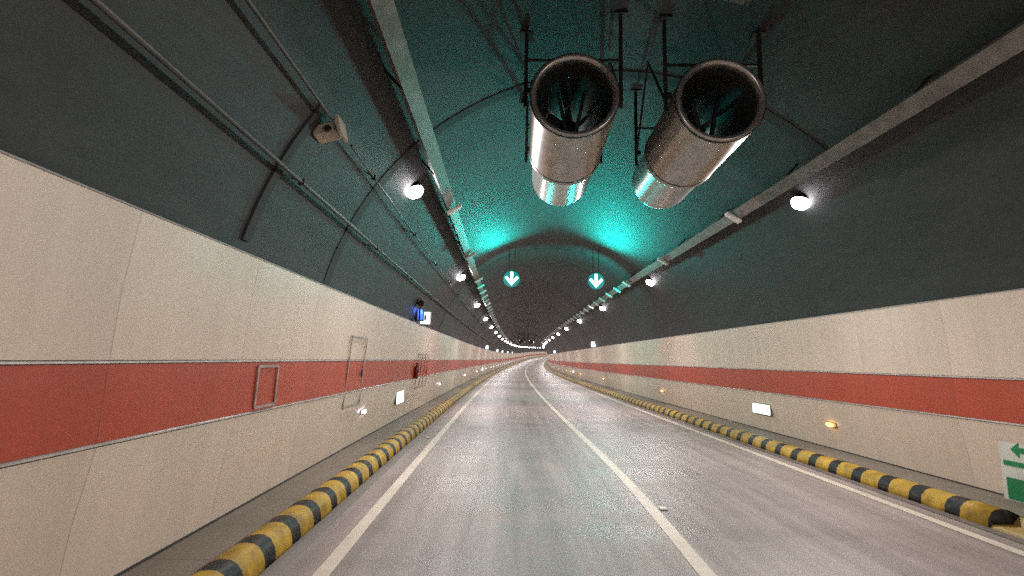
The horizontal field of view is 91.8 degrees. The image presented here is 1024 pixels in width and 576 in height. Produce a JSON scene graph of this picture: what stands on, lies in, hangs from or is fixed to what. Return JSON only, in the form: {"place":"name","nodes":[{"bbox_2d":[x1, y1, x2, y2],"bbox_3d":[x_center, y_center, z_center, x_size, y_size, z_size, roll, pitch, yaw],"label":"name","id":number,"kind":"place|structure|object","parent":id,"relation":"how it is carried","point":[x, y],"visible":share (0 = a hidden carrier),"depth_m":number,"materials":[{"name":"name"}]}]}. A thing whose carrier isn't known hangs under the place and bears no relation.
{"place":"outdoors","nodes":[
{"label":"outdoors","id":0,"kind":"place"},
{"bbox_2d":[119,357,535,575],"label":"walkway","id":1,"kind":"structure","parent":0,"point":[193,553],"depth_m":6.06,"materials":[{"name":"concrete"}]},
{"bbox_2d":[0,0,1023,516],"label":"tunnel lining","id":2,"kind":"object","parent":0,"point":[926,204],"visible":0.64,"depth_m":7.53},
{"bbox_2d":[0,150,546,575],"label":"wall cladding","id":3,"kind":"structure","parent":2,"relation":"attached to","point":[122,321],"depth_m":4.43,"materials":[{"name":"beige tile"}]},
{"bbox_2d":[253,365,279,408],"bbox_3d":[-3.216,1.284,6.510,0.027,0.545,0.585,2,-8,-1],"label":"hydrant cabinet","id":4,"kind":"object","parent":3,"relation":"attached to","point":[256,388],"visible":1,"depth_m":6.42,"materials":[{"name":"silver metal"}]},
{"bbox_2d":[342,335,367,408],"bbox_3d":[-3.278,1.750,10.419,0.108,1.453,1.135,2,-8,-1],"label":"hydrant cabinet","id":5,"kind":"object","parent":3,"relation":"attached to","point":[343,407],"visible":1,"depth_m":10.23,"materials":[{"name":"metal"}]},
{"bbox_2d":[395,390,403,404],"bbox_3d":[-3.446,3.345,15.203,0.060,0.390,0.970,2,-8,-1],"label":"evacuation sign","id":6,"kind":"object","parent":3,"relation":"attached to","point":[399,397],"visible":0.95,"depth_m":15.06,"materials":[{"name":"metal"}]},
{"bbox_2d":[414,363,418,378],"bbox_3d":[-3.326,2.883,17.246,0.141,0.525,0.141,-7,-11,44],"label":"fire extinguisher","id":7,"kind":"object","parent":3,"relation":"attached to","point":[416,370],"visible":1,"depth_m":17.19,"materials":[{"name":"red metal"}]},
{"bbox_2d":[414,354,428,388],"bbox_3d":[-3.397,3.130,18.780,0.110,1.263,2.335,2,-8,0],"label":"hydrant cabinet","id":8,"kind":"object","parent":3,"relation":"attached to","point":[423,371],"visible":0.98,"depth_m":18.89,"materials":[{"name":"metal"}]},
{"bbox_2d":[241,104,324,241],"bbox_3d":[-2.671,-1.355,5.830,0.784,1.664,0.173,2,-8,-1],"label":"cable duct","id":9,"kind":"object","parent":2,"relation":"attached to","point":[308,125],"visible":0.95,"depth_m":5.81,"materials":[{"name":"grey metal"}]},
{"bbox_2d":[245,0,333,120],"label":"conduit","id":10,"kind":"object","parent":2,"relation":"attached to","point":[254,9],"visible":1,"depth_m":4.75,"materials":[{"name":"metal"}]},
{"bbox_2d":[89,0,505,348],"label":"conduit","id":11,"kind":"object","parent":2,"relation":"attached to","point":[119,21],"visible":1,"depth_m":4.34,"materials":[{"name":"metal"}]},
{"bbox_2d":[313,114,347,143],"bbox_3d":[-2.389,-1.992,6.215,0.601,0.271,0.310,2,-8,-1],"label":"surveillance camera","id":12,"kind":"object","parent":2,"relation":"attached to","point":[326,132],"visible":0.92,"depth_m":6.13,"materials":[{"name":"beige plastic"}]},
{"bbox_2d":[407,183,422,198],"bbox_3d":[-1.976,-2.026,10.047,0.358,0.421,0.374,1,-8,5],"label":"tunnel lamp","id":13,"kind":"object","parent":2,"relation":"attached to","point":[415,190],"visible":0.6,"depth_m":9.92,"materials":[{"name":"metal"}]},
{"bbox_2d":[415,309,423,320],"bbox_3d":[-3.096,0.898,16.601,0.300,0.420,0.080,2,-8,0],"label":"blue beacon","id":14,"kind":"object","parent":2,"relation":"attached to","point":[421,315],"visible":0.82,"depth_m":16.57,"materials":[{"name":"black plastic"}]},
{"bbox_2d":[416,298,424,320],"bbox_3d":[-3.020,0.700,16.246,0.350,0.735,0.320,2,-8,-1],"label":"loudspeaker","id":15,"kind":"object","parent":2,"relation":"attached to","point":[420,304],"visible":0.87,"depth_m":16.18,"materials":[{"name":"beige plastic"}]},
{"bbox_2d":[420,312,430,325],"bbox_3d":[-3.088,1.099,17.666,0.376,0.514,0.152,2,-8,0],"label":"emergency sign","id":16,"kind":"object","parent":2,"relation":"attached to","point":[427,318],"visible":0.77,"depth_m":17.60,"materials":[{"name":"white paint"}]},
{"bbox_2d":[350,145,500,341],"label":"conduit","id":17,"kind":"object","parent":2,"relation":"attached to","point":[373,177],"visible":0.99,"depth_m":9.61,"materials":[{"name":"metal"}]},
{"bbox_2d":[366,0,528,346],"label":"cable tray","id":18,"kind":"object","parent":2,"relation":"hanging from","point":[385,17],"visible":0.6,"depth_m":6.85,"materials":[{"name":"metal"}]},
{"bbox_2d":[446,204,461,214],"bbox_3d":[-1.356,-1.840,11.672,0.400,0.076,0.170,-31,-7,-5],"label":"unlit lamp","id":19,"kind":"object","parent":18,"relation":"hanging from","point":[454,209],"visible":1,"depth_m":11.60,"materials":[{"name":"white paint"}]},
{"bbox_2d":[465,252,474,259],"bbox_3d":[-1.429,-1.084,16.927,0.400,0.076,0.170,-31,-7,-5],"label":"unlit lamp","id":20,"kind":"object","parent":18,"relation":"hanging from","point":[470,255],"visible":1,"depth_m":16.85,"materials":[{"name":"grey metal"}]},
{"bbox_2d":[457,273,464,280],"bbox_3d":[-2.117,-0.511,20.572,0.358,0.421,0.374,1,-8,6],"label":"tunnel lamp","id":21,"kind":"object","parent":2,"relation":"attached to","point":[461,277],"visible":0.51,"depth_m":20.44,"materials":[{"name":"metal"}]},
{"bbox_2d":[503,247,520,287],"bbox_3d":[0.000,-0.893,21.474,0.780,1.810,0.213,1,-8,0],"label":"lane signal","id":22,"kind":"object","parent":2,"relation":"hanging from","point":[511,278],"visible":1,"depth_m":21.32,"materials":[{"name":"teal plastic"}]},
{"bbox_2d":[520,11,627,163],"bbox_3d":[0.947,-3.238,8.392,1.600,1.501,2.250,1,-8,2],"label":"fan hanger","id":23,"kind":"object","parent":2,"relation":"attached to","point":[619,17],"visible":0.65,"depth_m":7.38,"materials":[{"name":"metal"}]},
{"bbox_2d":[529,53,619,205],"bbox_3d":[0.942,-2.494,8.639,1.296,1.296,3.350,1,-8,2],"label":"jet fan","id":24,"kind":"object","parent":23,"relation":"hanging from","point":[574,99],"visible":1,"depth_m":7.60},
{"bbox_2d":[587,250,604,289],"bbox_3d":[3.628,-0.798,21.497,0.780,1.810,0.213,1,-8,0],"label":"lane signal","id":25,"kind":"object","parent":2,"relation":"hanging from","point":[595,280],"visible":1,"depth_m":21.34,"materials":[{"name":"teal plastic"}]},
{"bbox_2d":[646,278,653,285],"bbox_3d":[5.765,-0.305,20.625,0.358,0.421,0.374,2,-8,-7],"label":"tunnel lamp","id":26,"kind":"object","parent":2,"relation":"attached to","point":[649,281],"visible":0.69,"depth_m":20.50,"materials":[{"name":"metal"}]},
{"bbox_2d":[629,15,766,165],"bbox_3d":[3.026,-3.188,8.422,1.600,1.514,2.250,1,-8,2],"label":"fan hanger","id":27,"kind":"object","parent":2,"relation":"attached to","point":[663,21],"visible":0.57,"depth_m":7.47,"materials":[{"name":"metal"}]},
{"bbox_2d":[632,58,766,208],"bbox_3d":[3.021,-2.438,8.668,1.296,1.296,3.350,1,-8,2],"label":"jet fan","id":28,"kind":"object","parent":27,"relation":"hanging from","point":[708,122],"visible":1,"depth_m":7.63},
{"bbox_2d":[724,0,750,5],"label":"anchor plate","id":29,"kind":"object","parent":2,"relation":"attached to","point":[745,2],"visible":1,"depth_m":6.93,"materials":[{"name":"metal"}]},
{"bbox_2d":[541,21,1023,346],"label":"cable tray","id":30,"kind":"object","parent":2,"relation":"hanging from","point":[1009,44],"visible":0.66,"depth_m":7.26,"materials":[{"name":"metal"}]},
{"bbox_2d":[657,257,668,264],"bbox_3d":[5.163,-0.909,16.984,0.400,0.076,0.170,34,-7,4],"label":"unlit lamp","id":31,"kind":"object","parent":30,"relation":"hanging from","point":[661,260],"visible":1,"depth_m":16.91,"materials":[{"name":"grey metal"}]},
{"bbox_2d":[724,211,741,223],"bbox_3d":[5.236,-1.663,11.748,0.400,0.076,0.170,34,-7,4],"label":"unlit lamp","id":32,"kind":"object","parent":30,"relation":"hanging from","point":[732,217],"visible":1,"depth_m":11.68,"materials":[{"name":"white paint"}]},
{"bbox_2d":[547,288,1023,495],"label":"wall cladding","id":33,"kind":"structure","parent":2,"relation":"attached to","point":[936,387],"depth_m":9.82,"materials":[{"name":"beige ceramic"}]},
{"bbox_2d":[753,402,771,415],"bbox_3d":[7.061,3.419,14.020,0.060,0.300,0.970,2,-8,-1],"label":"evacuation sign","id":34,"kind":"object","parent":33,"relation":"attached to","point":[762,409],"visible":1,"depth_m":13.93,"materials":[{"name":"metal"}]},
{"bbox_2d":[826,422,836,427],"bbox_3d":[7.112,3.048,11.051,0.072,0.110,0.300,2,-8,-1],"label":"wall light","id":35,"kind":"object","parent":33,"relation":"attached to","point":[831,424],"visible":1,"depth_m":11.02,"materials":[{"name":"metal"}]},
{"bbox_2d":[998,441,1023,502],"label":"direction sign","id":36,"kind":"object","parent":33,"relation":"attached to","point":[1012,460],"visible":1,"depth_m":7.08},
{"bbox_2d":[791,194,809,209],"bbox_3d":[5.905,-1.814,10.144,0.358,0.421,0.374,2,-8,-7],"label":"tunnel lamp","id":37,"kind":"object","parent":2,"relation":"attached to","point":[800,202],"visible":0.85,"depth_m":10.03,"materials":[{"name":"metal"}]},
{"bbox_2d":[278,357,1023,575],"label":"road","id":38,"kind":"structure","parent":0,"point":[532,467],"depth_m":6.88,"materials":[{"name":"grey asphalt"}]},
{"bbox_2d":[190,356,546,575],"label":"striped kerb","id":39,"kind":"structure","parent":38,"relation":"on","point":[258,551],"depth_m":6.12,"materials":[{"name":"paint"}]},
{"bbox_2d":[259,362,520,575],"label":"gutter","id":40,"kind":"object","parent":38,"relation":"on","point":[283,561],"visible":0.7,"depth_m":6.60,"materials":[{"name":"concrete"}]},
{"bbox_2d":[544,360,1018,527],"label":"striped kerb","id":41,"kind":"structure","parent":38,"relation":"on","point":[984,514],"depth_m":8.71,"materials":[{"name":"paint"}]},
{"bbox_2d":[544,361,1023,543],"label":"gutter","id":42,"kind":"object","parent":38,"relation":"on","point":[1003,534],"visible":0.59,"depth_m":8.29,"materials":[{"name":"concrete"}]},
{"bbox_2d":[991,516,1023,538],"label":"kerb base","id":43,"kind":"object","parent":38,"relation":"on","point":[1016,529],"visible":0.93,"depth_m":6.24,"materials":[{"name":"yellow paint"}]},
{"bbox_2d":[545,361,1023,516],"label":"walkway","id":44,"kind":"structure","parent":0,"point":[988,497],"depth_m":9.56,"materials":[{"name":"concrete"}]},
{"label":"fan hanger","id":45,"kind":"object","parent":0,"visible":0},
{"bbox_2d":[518,338,524,343],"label":"jet fan","id":46,"kind":"object","parent":45,"relation":"hanging from","point":[519,340],"visible":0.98,"depth_m":103.86}
]}

